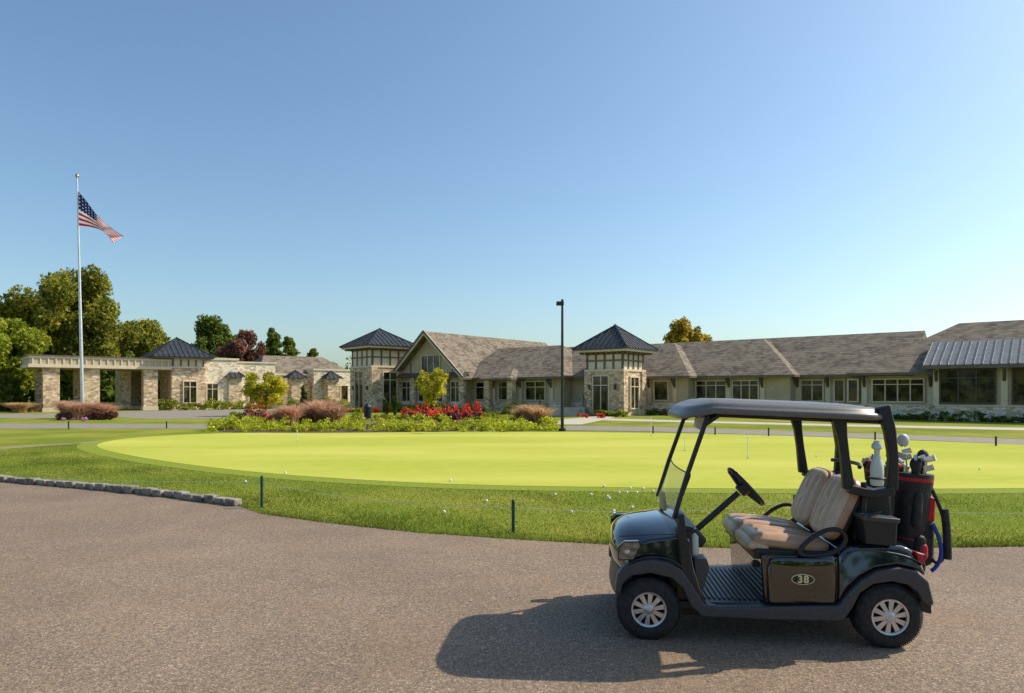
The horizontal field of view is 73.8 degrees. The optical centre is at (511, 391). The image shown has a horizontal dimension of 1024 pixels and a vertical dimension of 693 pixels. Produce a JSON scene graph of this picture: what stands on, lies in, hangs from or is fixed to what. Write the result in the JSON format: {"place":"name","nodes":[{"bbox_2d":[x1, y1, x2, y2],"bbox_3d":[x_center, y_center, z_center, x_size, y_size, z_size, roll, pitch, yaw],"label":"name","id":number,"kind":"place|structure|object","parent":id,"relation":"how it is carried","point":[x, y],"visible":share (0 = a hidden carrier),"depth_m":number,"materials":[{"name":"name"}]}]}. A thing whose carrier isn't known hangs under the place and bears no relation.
{"place":"outdoors","nodes":[
{"label":"outdoors","id":0,"kind":"place"},
{"bbox_2d":[3,402,42,412],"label":"fountain grass","id":1,"kind":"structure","parent":0,"point":[21,407],"depth_m":56.11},
{"bbox_2d":[0,441,98,448],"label":"worn path","id":2,"kind":"structure","parent":0,"point":[9,447],"depth_m":21.82,"materials":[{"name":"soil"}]},
{"bbox_2d":[0,423,207,427],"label":"loop road","id":3,"kind":"structure","parent":0,"point":[58,425],"depth_m":34.84,"materials":[{"name":"asphalt"}]},
{"bbox_2d":[0,482,1023,692],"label":"driveway","id":4,"kind":"structure","parent":0,"point":[109,592],"depth_m":5.12,"materials":[{"name":"asphalt"}]},
{"bbox_2d":[0,474,241,505],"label":"block kerb","id":5,"kind":"structure","parent":4,"relation":"on","point":[185,495],"depth_m":11.52,"materials":[{"name":"stone"}]},
{"bbox_2d":[617,574,679,638],"bbox_3d":[0.953,1.503,4.787,0.426,0.426,0.175,0,0,6],"label":"tire","id":6,"kind":"object","parent":4,"relation":"on","point":[634,589],"visible":0.86,"depth_m":4.71,"materials":[{"name":"rubber"}]},
{"bbox_2d":[616,573,680,639],"bbox_3d":[0.953,1.503,4.787,0.436,0.436,0.126,0,0,6],"label":"tire tread","id":7,"kind":"object","parent":6,"relation":"on","point":[665,581],"visible":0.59,"depth_m":4.74,"materials":[{"name":"rubber"}]},
{"bbox_2d":[631,592,666,626],"bbox_3d":[0.947,1.503,4.727,0.248,0.248,0.046,0,0,6],"label":"wheel rim","id":8,"kind":"object","parent":6,"relation":"attached to","point":[661,620],"visible":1,"depth_m":4.71,"materials":[{"name":"silver metal"}]},
{"bbox_2d":[633,594,663,624],"bbox_3d":[0.946,1.503,4.720,0.212,0.211,0.018,0,0,6],"label":"spokes front","id":9,"kind":"object","parent":8,"relation":"attached to","point":[656,601],"visible":1,"depth_m":4.71,"materials":[{"name":"silver metal"}]},
{"bbox_2d":[634,594,663,623],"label":"wheel rim openings","id":10,"kind":"object","parent":8,"relation":"attached to","point":[646,598],"visible":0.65,"depth_m":4.77,"materials":[{"name":"black plastic"}]},
{"bbox_2d":[850,584,921,646],"bbox_3d":[2.530,1.503,4.630,0.426,0.426,0.175,0,0,6],"label":"tire rear","id":11,"kind":"object","parent":4,"relation":"on","point":[870,599],"visible":0.82,"depth_m":4.55,"materials":[{"name":"rubber"}]},
{"bbox_2d":[848,581,922,648],"bbox_3d":[2.530,1.503,4.630,0.436,0.436,0.126,0,0,6],"label":"tire tread","id":12,"kind":"object","parent":11,"relation":"on","point":[868,589],"visible":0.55,"depth_m":4.59,"materials":[{"name":"rubber"}]},
{"bbox_2d":[871,599,908,635],"bbox_3d":[2.524,1.503,4.569,0.248,0.248,0.046,0,0,6],"label":"wheel rim","id":13,"kind":"object","parent":11,"relation":"attached to","point":[904,627],"visible":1,"depth_m":4.55,"materials":[{"name":"silver metal"}]},
{"bbox_2d":[873,601,904,631],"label":"wheel rim openings","id":14,"kind":"object","parent":13,"relation":"attached to","point":[881,609],"visible":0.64,"depth_m":4.61,"materials":[{"name":"black plastic"}]},
{"bbox_2d":[873,601,905,632],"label":"wheel spokes","id":15,"kind":"object","parent":13,"relation":"attached to","point":[895,610],"visible":1,"depth_m":4.56,"materials":[{"name":"silver metal"}]},
{"bbox_2d":[0,394,1023,547],"bbox_3d":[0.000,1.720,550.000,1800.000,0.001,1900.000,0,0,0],"label":"ground","id":16,"kind":"structure","parent":0,"point":[21,436],"depth_m":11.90,"materials":[{"name":"plant"}]},
{"bbox_2d":[0,373,17,411],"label":"spruce tree","id":17,"kind":"object","parent":16,"relation":"on","point":[6,388],"visible":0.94,"depth_m":59.78,"materials":[{"name":"green plant"}]},
{"bbox_2d":[9,376,26,410],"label":"spruce tree","id":18,"kind":"object","parent":16,"relation":"on","point":[18,393],"visible":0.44,"depth_m":61.82,"materials":[{"name":"green plant"}]},
{"bbox_2d":[0,317,51,394],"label":"deciduous tree","id":19,"kind":"object","parent":16,"relation":"on","point":[17,341],"visible":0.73,"depth_m":65.01,"materials":[{"name":"green plant"}]},
{"bbox_2d":[0,264,142,398],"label":"oak tree","id":20,"kind":"object","parent":16,"relation":"on","point":[51,308],"visible":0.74,"depth_m":72.34,"materials":[{"name":"green plant"}]},
{"bbox_2d":[39,400,127,419],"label":"fountain grass","id":21,"kind":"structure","parent":16,"relation":"on","point":[76,408],"depth_m":42.33,"materials":[{"name":"plant"}]},
{"bbox_2d":[54,410,118,419],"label":"bed shrubs","id":22,"kind":"object","parent":16,"relation":"on","point":[108,415],"visible":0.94,"depth_m":41.69,"materials":[{"name":"brown plant"}]},
{"bbox_2d":[75,174,123,402],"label":"flagpole","id":23,"kind":"object","parent":16,"relation":"on","point":[87,215],"visible":0.95,"depth_m":44.95,"materials":[{"name":"metal"}]},
{"bbox_2d":[0,409,272,418],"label":"entry drive","id":24,"kind":"structure","parent":16,"relation":"on","point":[188,414],"depth_m":51.79,"materials":[{"name":"asphalt"}]},
{"bbox_2d":[116,318,170,356],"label":"deciduous tree","id":25,"kind":"object","parent":16,"relation":"on","point":[153,333],"visible":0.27,"depth_m":85.97,"materials":[{"name":"green plant"}]},
{"bbox_2d":[23,346,351,405],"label":"distant trees","id":26,"kind":"object","parent":16,"relation":"on","point":[107,386],"visible":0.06,"depth_m":74.06,"materials":[{"name":"green plant"}]},
{"bbox_2d":[191,314,237,355],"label":"deciduous tree","id":27,"kind":"object","parent":16,"relation":"on","point":[213,334],"visible":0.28,"depth_m":91.48,"materials":[{"name":"green plant"}]},
{"bbox_2d":[215,329,265,361],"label":"plum tree","id":28,"kind":"object","parent":16,"relation":"on","point":[239,349],"visible":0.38,"depth_m":83.26,"materials":[{"name":"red plant"}]},
{"bbox_2d":[240,371,288,412],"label":"ornamental tree","id":29,"kind":"object","parent":16,"relation":"on","point":[271,386],"visible":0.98,"depth_m":48.34,"materials":[{"name":"yellow plant"}]},
{"bbox_2d":[262,327,282,355],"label":"spruce tree","id":30,"kind":"object","parent":16,"relation":"on","point":[274,345],"visible":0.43,"depth_m":92.58,"materials":[{"name":"green plant"}]},
{"bbox_2d":[280,336,300,355],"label":"spruce tree","id":31,"kind":"object","parent":16,"relation":"on","point":[289,345],"visible":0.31,"depth_m":89.57,"materials":[{"name":"green plant"}]},
{"bbox_2d":[299,385,397,414],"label":"columnar shrub","id":32,"kind":"object","parent":16,"relation":"on","point":[304,398],"visible":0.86,"depth_m":49.78,"materials":[{"name":"green plant"}]},
{"bbox_2d":[214,418,552,432],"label":"flower bed soil","id":33,"kind":"structure","parent":16,"relation":"on","point":[330,431],"depth_m":29.43,"materials":[{"name":"soil"}]},
{"bbox_2d":[266,399,362,427],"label":"fountain grass","id":34,"kind":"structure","parent":33,"relation":"on","point":[320,410],"depth_m":32.53,"materials":[{"name":"plant"}]},
{"bbox_2d":[242,407,481,420],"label":"dark canna leaves","id":35,"kind":"object","parent":33,"relation":"on","point":[456,415],"visible":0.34,"depth_m":36.51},
{"bbox_2d":[247,397,484,419],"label":"red canna flowers","id":36,"kind":"object","parent":35,"relation":"on","point":[477,408],"visible":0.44,"depth_m":37.44,"materials":[{"name":"plant"}]},
{"bbox_2d":[203,414,560,431],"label":"ground cover plants","id":37,"kind":"object","parent":33,"relation":"on","point":[502,424],"visible":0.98,"depth_m":30.59,"materials":[{"name":"plant"}]},
{"bbox_2d":[228,405,551,422],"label":"green perennials","id":38,"kind":"object","parent":33,"relation":"on","point":[354,413],"visible":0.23,"depth_m":35.67,"materials":[{"name":"yellow plant"}]},
{"bbox_2d":[157,396,628,416],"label":"foundation shrubs","id":39,"kind":"object","parent":16,"relation":"on","point":[236,405],"visible":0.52,"depth_m":63.75,"materials":[{"name":"green plant"}]},
{"bbox_2d":[413,367,448,408],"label":"ornamental tree","id":40,"kind":"object","parent":16,"relation":"on","point":[425,385],"visible":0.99,"depth_m":49.57,"materials":[{"name":"yellow plant"}]},
{"bbox_2d":[346,407,605,417],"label":"bed red flowers","id":41,"kind":"object","parent":16,"relation":"on","point":[601,415],"visible":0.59,"depth_m":44.97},
{"bbox_2d":[20,320,1023,421],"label":"clubhouse","id":42,"kind":"structure","parent":16,"relation":"on","point":[969,367],"depth_m":52.19,"materials":[{"name":"stone"}]},
{"bbox_2d":[159,355,1023,409],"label":"windows","id":43,"kind":"structure","parent":42,"relation":"in","point":[985,386],"depth_m":48.70,"materials":[{"name":"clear glass"}]},
{"bbox_2d":[77,431,1023,493],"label":"green fringe","id":44,"kind":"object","parent":16,"relation":"on","point":[92,448],"visible":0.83,"depth_m":12.78,"materials":[{"name":"plant"}]},
{"bbox_2d":[97,432,1023,488],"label":"putting green","id":45,"kind":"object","parent":16,"relation":"on","point":[597,459],"visible":0.91,"depth_m":18.08,"materials":[{"name":"plant"}]},
{"bbox_2d":[556,299,565,430],"bbox_3d":[2.157,-1.170,29.957,0.420,5.780,0.320,0,0,0],"label":"street lamp","id":46,"kind":"object","parent":16,"relation":"on","point":[561,304],"visible":0.86,"depth_m":29.91,"materials":[{"name":"black metal"}]},
{"bbox_2d":[539,395,585,415],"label":"entry stairs","id":47,"kind":"structure","parent":16,"relation":"on","point":[570,411],"depth_m":49.22,"materials":[{"name":"concrete"}]},
{"bbox_2d":[558,416,612,423],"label":"entry walk","id":48,"kind":"structure","parent":16,"relation":"on","point":[583,420],"depth_m":40.84,"materials":[{"name":"concrete"}]},
{"bbox_2d":[662,316,712,342],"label":"maple tree","id":49,"kind":"object","parent":16,"relation":"on","point":[681,331],"visible":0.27,"depth_m":72.63,"materials":[{"name":"yellow plant"}]},
{"bbox_2d":[646,408,1023,422],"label":"boxwood hedge","id":50,"kind":"object","parent":16,"relation":"on","point":[925,415],"visible":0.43,"depth_m":39.80,"materials":[{"name":"green plant"}]},
{"bbox_2d":[0,0,1023,391],"label":"sky","id":51,"kind":"structure","parent":0,"point":[326,175],"materials":[{"name":"blue"}]},
{"bbox_2d":[505,403,557,425],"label":"fountain grass","id":52,"kind":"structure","parent":0,"point":[533,413],"depth_m":34.71,"materials":[{"name":"plant"}]},
{"bbox_2d":[681,608,848,617],"bbox_3d":[2.013,1.521,5.161,1.535,0.130,0.770,0,0,6],"label":"underframe","id":53,"kind":"object","parent":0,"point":[685,611],"visible":0.07,"depth_m":4.85,"materials":[{"name":"black metal"}]},
{"bbox_2d":[656,566,763,608],"bbox_3d":[1.503,1.479,5.212,0.711,0.050,1.010,0,0,6],"label":"floor pan","id":54,"kind":"object","parent":53,"relation":"on","point":[686,603],"visible":0.11,"depth_m":4.90,"materials":[{"name":"black plastic"}]},
{"bbox_2d":[609,546,732,566],"bbox_3d":[1.858,1.347,5.702,2.081,0.389,0.115,0,0,6],"label":"fender rail","id":55,"kind":"object","parent":54,"relation":"on","point":[729,565],"visible":0.1,"depth_m":5.74,"materials":[{"name":"grey plastic"}]},
{"bbox_2d":[659,491,666,507],"bbox_3d":[1.352,1.180,5.762,0.215,0.680,0.075,0,0,6],"label":"cowl post","id":56,"kind":"object","parent":55,"relation":"on","point":[662,500],"visible":0.27,"depth_m":5.73,"materials":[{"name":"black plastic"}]},
{"bbox_2d":[656,418,684,496],"bbox_3d":[1.341,0.523,5.723,0.267,0.723,0.038,0,0,11],"label":"front strut","id":57,"kind":"object","parent":56,"relation":"attached to","point":[671,453],"visible":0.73,"depth_m":5.71,"materials":[{"name":"black metal"}]},
{"bbox_2d":[660,506,704,599],"bbox_3d":[1.294,1.206,5.233,0.203,0.496,0.970,0,0,6],"label":"firewall","id":58,"kind":"object","parent":54,"relation":"on","point":[678,588],"visible":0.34,"depth_m":4.76,"materials":[{"name":"black plastic"}]},
{"bbox_2d":[608,507,702,596],"bbox_3d":[1.063,1.188,5.256,0.632,0.541,1.095,0,0,6],"label":"front cowl","id":59,"kind":"object","parent":58,"relation":"on","point":[654,521],"visible":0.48,"depth_m":4.90,"materials":[{"name":"paint"}]},
{"bbox_2d":[609,555,632,594],"bbox_3d":[0.836,1.378,5.279,0.160,0.210,0.930,0,0,6],"label":"front bumper","id":60,"kind":"object","parent":59,"relation":"attached to","point":[614,567],"visible":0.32,"depth_m":5.06,"materials":[{"name":"grey plastic"}]},
{"bbox_2d":[618,540,639,558],"bbox_3d":[0.815,1.098,4.740,0.151,0.132,0.058,0,0,6],"label":"headlight","id":61,"kind":"object","parent":59,"relation":"attached to","point":[632,547],"visible":0.89,"depth_m":4.71,"materials":[{"name":"glass"}]},
{"bbox_2d":[620,556,686,572],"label":"cowl trim","id":62,"kind":"structure","parent":59,"relation":"attached to","point":[660,557],"depth_m":4.69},
{"bbox_2d":[693,554,708,588],"bbox_3d":[1.316,1.258,4.783,0.104,0.211,0.160,0,0,6],"label":"cup holder","id":63,"kind":"object","parent":59,"relation":"attached to","point":[701,565],"visible":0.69,"depth_m":4.71,"materials":[{"name":"grey plastic"}]},
{"bbox_2d":[692,528,698,554],"bbox_3d":[1.278,1.047,4.787,0.066,0.185,0.066,0,0,6],"label":"water bottle","id":64,"kind":"object","parent":63,"relation":"on","point":[695,546],"visible":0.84,"depth_m":4.76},
{"bbox_2d":[665,505,705,547],"bbox_3d":[1.318,1.015,5.230,0.173,0.152,0.930,0,0,6],"label":"dashboard","id":65,"kind":"object","parent":58,"relation":"attached to","point":[690,525],"visible":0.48,"depth_m":4.78,"materials":[{"name":"black plastic"}]},
{"bbox_2d":[696,491,739,530],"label":"steering column","id":66,"kind":"structure","parent":65,"relation":"attached to","point":[720,508],"depth_m":4.93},
{"bbox_2d":[727,467,764,505],"bbox_3d":[1.688,0.683,4.927,0.250,0.271,0.357,0,0,6],"label":"steering wheel","id":67,"kind":"object","parent":65,"relation":"on","point":[747,485],"visible":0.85,"depth_m":4.78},
{"bbox_2d":[728,472,759,504],"bbox_3d":[1.692,0.692,4.927,0.233,0.250,0.204,0,0,6],"label":"steering hub","id":68,"kind":"object","parent":67,"relation":"attached to","point":[741,488],"visible":0.75,"depth_m":4.89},
{"bbox_2d":[615,558,932,621],"bbox_3d":[1.754,1.347,4.662,2.081,0.389,0.115,0,0,6],"label":"fender rail","id":69,"kind":"object","parent":58,"relation":"attached to","point":[916,582],"visible":0.89,"depth_m":4.60,"materials":[{"name":"grey plastic"}]},
{"bbox_2d":[677,513,706,603],"bbox_3d":[1.247,1.180,4.702,0.215,0.680,0.075,0,0,6],"label":"cowl post","id":70,"kind":"object","parent":69,"relation":"on","point":[685,560],"visible":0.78,"depth_m":4.67,"materials":[{"name":"plastic"}]},
{"bbox_2d":[672,415,709,518],"bbox_3d":[1.243,0.523,4.743,0.267,0.723,0.038,0,0,1],"label":"front strut","id":71,"kind":"object","parent":70,"relation":"attached to","point":[690,465],"visible":1,"depth_m":4.73,"materials":[{"name":"black metal"}]},
{"bbox_2d":[707,414,719,425],"bbox_3d":[1.390,0.190,4.746,0.112,0.096,0.040,0,0,6],"label":"strut mount","id":72,"kind":"object","parent":71,"relation":"attached to","point":[714,417],"visible":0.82,"depth_m":4.73,"materials":[{"name":"black plastic"}]},
{"bbox_2d":[702,414,879,423],"bbox_3d":[1.965,0.176,5.166,1.244,0.089,0.930,0,0,6],"label":"roof gutter","id":73,"kind":"object","parent":72,"relation":"hanging from","point":[798,418],"visible":0.24,"depth_m":4.70,"materials":[{"name":"plastic"}]},
{"bbox_2d":[667,398,881,419],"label":"canopy roof","id":74,"kind":"structure","parent":73,"relation":"on","point":[692,408],"depth_m":4.63,"materials":[{"name":"plastic"}]},
{"bbox_2d":[896,582,930,613],"bbox_3d":[2.834,1.422,5.079,0.084,0.151,0.970,0,0,6],"label":"bumper","id":75,"kind":"object","parent":69,"relation":"attached to","point":[926,607],"visible":0.14,"depth_m":4.60,"materials":[{"name":"black plastic"}]},
{"bbox_2d":[702,567,760,599],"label":"floor mat ribs","id":76,"kind":"object","parent":54,"relation":"on","point":[729,585],"visible":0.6,"depth_m":5.08,"materials":[{"name":"grey plastic"}]},
{"bbox_2d":[766,550,835,603],"bbox_3d":[2.016,1.262,5.161,0.451,0.360,1.114,0,0,6],"label":"side panel","id":77,"kind":"object","parent":54,"relation":"on","point":[772,598],"visible":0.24,"depth_m":4.62,"materials":[{"name":"paint"}]},
{"bbox_2d":[730,536,836,603],"bbox_3d":[2.031,1.285,5.159,0.549,0.338,1.030,0,0,6],"label":"seat pod","id":78,"kind":"object","parent":77,"relation":"on","point":[755,578],"visible":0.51,"depth_m":4.91,"materials":[{"name":"plastic"}]},
{"bbox_2d":[722,518,739,535],"bbox_3d":[1.785,1.076,5.420,0.160,0.125,0.444,0,0,6],"label":"seat cushion front roll","id":79,"kind":"object","parent":78,"relation":"on","point":[730,527],"visible":0.4,"depth_m":5.35,"materials":[{"name":"beige leather"}]},
{"bbox_2d":[735,529,768,550],"bbox_3d":[1.738,1.076,4.957,0.160,0.125,0.444,0,0,6],"label":"seat cushion front roll","id":80,"kind":"object","parent":78,"relation":"on","point":[744,539],"visible":0.59,"depth_m":4.81,"materials":[{"name":"beige leather"}]},
{"bbox_2d":[727,513,805,530],"bbox_3d":[2.003,1.061,5.398,0.540,0.155,0.450,0,0,6],"label":"seat cushion","id":81,"kind":"object","parent":78,"relation":"on","point":[738,520],"visible":0.52,"depth_m":5.33,"materials":[{"name":"beige leather"}]},
{"bbox_2d":[725,529,834,558],"bbox_3d":[2.005,1.131,5.162,0.575,0.090,0.950,0,0,6],"label":"seat base","id":82,"kind":"object","parent":78,"relation":"on","point":[755,553],"visible":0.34,"depth_m":4.71,"materials":[{"name":"plastic"}]},
{"bbox_2d":[740,524,828,550],"bbox_3d":[1.957,1.061,4.936,0.540,0.155,0.450,0,0,6],"label":"seat cushion","id":83,"kind":"object","parent":78,"relation":"on","point":[776,537],"visible":0.76,"depth_m":4.75,"materials":[{"name":"beige leather"}]},
{"bbox_2d":[795,521,924,600],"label":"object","id":84,"kind":"object","parent":78,"relation":"on","point":[853,567],"visible":0.37,"depth_m":4.58,"materials":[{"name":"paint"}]},
{"bbox_2d":[813,474,860,539],"bbox_3d":[2.323,0.821,4.899,0.237,0.444,0.452,0,0,6],"label":"seat back bolster","id":85,"kind":"object","parent":84,"relation":"on","point":[848,508],"visible":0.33,"depth_m":4.68,"materials":[{"name":"leather"}]},
{"bbox_2d":[836,496,861,539],"bbox_3d":[2.350,0.831,4.896,0.234,0.413,0.410,0,0,6],"label":"seat back shell","id":86,"kind":"object","parent":85,"relation":"on","point":[851,517],"visible":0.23,"depth_m":4.69,"materials":[{"name":"black plastic"}]},
{"bbox_2d":[810,475,849,535],"bbox_3d":[2.306,0.816,4.901,0.245,0.425,0.430,0,0,6],"label":"seat back","id":87,"kind":"object","parent":86,"relation":"attached to","point":[832,499],"visible":0.66,"depth_m":4.83,"materials":[{"name":"leather"}]},
{"bbox_2d":[846,486,891,537],"bbox_3d":[2.538,0.919,5.109,0.299,0.449,0.810,0,0,6],"label":"bulkhead","id":88,"kind":"object","parent":84,"relation":"on","point":[883,504],"visible":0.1,"depth_m":4.71,"materials":[{"name":"black plastic"}]},
{"bbox_2d":[854,517,896,545],"bbox_3d":[2.458,0.933,4.619,0.214,0.182,0.180,0,0,6],"label":"side caddy","id":89,"kind":"object","parent":84,"relation":"on","point":[875,533],"visible":0.84,"depth_m":4.53,"materials":[{"name":"black plastic"}]},
{"bbox_2d":[860,482,866,512],"bbox_3d":[2.407,0.759,4.675,0.053,0.283,0.036,0,0,6],"label":"seat frame","id":90,"kind":"object","parent":89,"relation":"on","point":[863,502],"visible":0.49,"depth_m":4.66,"materials":[{"name":"black plastic"}]},
{"bbox_2d":[846,485,894,498],"bbox_3d":[2.438,0.679,4.641,0.295,0.092,0.080,0,0,6],"label":"frame","id":91,"kind":"object","parent":90,"relation":"on","point":[878,492],"visible":0.83,"depth_m":4.61,"materials":[{"name":"black plastic"}]},
{"bbox_2d":[831,419,854,488],"bbox_3d":[2.255,0.406,4.660,0.148,0.511,0.060,0,0,6],"label":"strut front","id":92,"kind":"object","parent":91,"relation":"on","point":[840,431],"visible":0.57,"depth_m":4.63,"materials":[{"name":"black plastic"}]},
{"bbox_2d":[868,476,885,479],"bbox_3d":[2.450,0.578,4.580,0.108,0.012,0.108,0,0,6],"label":"bottle holder","id":93,"kind":"object","parent":91,"relation":"on","point":[869,477],"visible":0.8,"depth_m":4.54,"materials":[{"name":"black plastic"}]},
{"bbox_2d":[870,441,883,485],"bbox_3d":[2.450,0.478,4.580,0.084,0.300,0.084,0,0,6],"label":"sand bottle","id":94,"kind":"object","parent":93,"relation":"in","point":[876,468],"visible":1,"depth_m":4.55,"materials":[{"name":"plastic"}]},
{"bbox_2d":[875,404,898,490],"bbox_3d":[2.543,0.377,4.631,0.137,0.582,0.060,0,0,6],"label":"strut back","id":95,"kind":"object","parent":91,"relation":"on","point":[887,424],"visible":0.91,"depth_m":4.60,"materials":[{"name":"black plastic"}]},
{"bbox_2d":[853,511,899,523],"bbox_3d":[2.458,0.848,4.619,0.239,0.047,0.200,0,0,6],"label":"side caddy lid","id":96,"kind":"object","parent":89,"relation":"on","point":[881,517],"visible":0.88,"depth_m":4.53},
{"bbox_2d":[839,549,922,566],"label":"body trim","id":97,"kind":"structure","parent":84,"relation":"attached to","point":[845,558],"depth_m":4.55,"materials":[{"name":"grey plastic"}]},
{"bbox_2d":[910,548,924,570],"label":"bag well floor","id":98,"kind":"structure","parent":84,"relation":"in","point":[923,566],"depth_m":4.62,"materials":[{"name":"black plastic"}]},
{"bbox_2d":[861,447,911,515],"bbox_3d":[2.900,0.841,5.294,0.349,0.829,0.360,0,0,6],"label":"golf bag","id":99,"kind":"object","parent":98,"relation":"on","point":[866,462],"visible":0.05,"depth_m":5.26,"materials":[{"name":"silver fabric"}]},
{"bbox_2d":[893,449,951,572],"bbox_3d":[2.895,0.832,4.837,0.381,0.847,0.300,0,0,37],"label":"golf bag","id":100,"kind":"object","parent":98,"relation":"on","point":[915,501],"visible":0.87,"depth_m":4.76,"materials":[{"name":"black fabric"}]},
{"bbox_2d":[770,557,833,602],"bbox_3d":[1.965,1.275,4.628,0.416,0.303,0.072,0,0,6],"label":"side skin","id":101,"kind":"object","parent":77,"relation":"on","point":[785,570],"visible":0.99,"depth_m":4.60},
{"bbox_2d":[797,527,847,557],"bbox_3d":[2.110,1.024,4.634,0.334,0.216,0.032,0,0,6],"label":"armrest","id":102,"kind":"object","parent":77,"relation":"on","point":[812,537],"visible":1,"depth_m":4.62,"materials":[{"name":"black plastic"}]},
{"bbox_2d":[566,426,1023,443],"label":"access road","id":103,"kind":"structure","parent":0,"point":[817,434],"depth_m":28.01,"materials":[{"name":"asphalt"}]},
{"bbox_2d":[606,418,1023,429],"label":"concrete path","id":104,"kind":"structure","parent":0,"point":[957,427],"depth_m":34.84,"materials":[{"name":"concrete"}]},
{"bbox_3d":[2.397,0.831,5.359,0.233,0.413,0.410,0,0,6],"label":"seat back shell","id":105,"kind":"object","parent":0,"visible":0},
{"bbox_2d":[791,468,827,522],"bbox_3d":[2.352,0.816,5.363,0.245,0.425,0.430,0,0,6],"label":"seat back","id":106,"kind":"object","parent":105,"relation":"attached to","point":[812,484],"visible":0.79,"depth_m":5.28,"materials":[{"name":"beige leather"}]},
{"bbox_2d":[801,470,840,475],"bbox_3d":[2.532,0.679,5.587,0.295,0.092,0.080,0,0,6],"label":"frame","id":107,"kind":"object","parent":106,"relation":"attached to","point":[806,471],"visible":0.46,"depth_m":5.56,"materials":[{"name":"black metal"}]},
{"bbox_2d":[790,420,807,472],"bbox_3d":[2.349,0.406,5.605,0.148,0.511,0.060,0,0,6],"label":"strut front","id":108,"kind":"object","parent":107,"relation":"on","point":[802,466],"visible":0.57,"depth_m":5.58,"materials":[{"name":"black plastic"}]},
{"bbox_2d":[831,402,839,470],"bbox_3d":[2.637,0.377,5.576,0.137,0.582,0.060,0,0,6],"label":"strut back","id":109,"kind":"object","parent":107,"relation":"on","point":[836,464],"visible":0.28,"depth_m":5.56,"materials":[{"name":"black plastic"}]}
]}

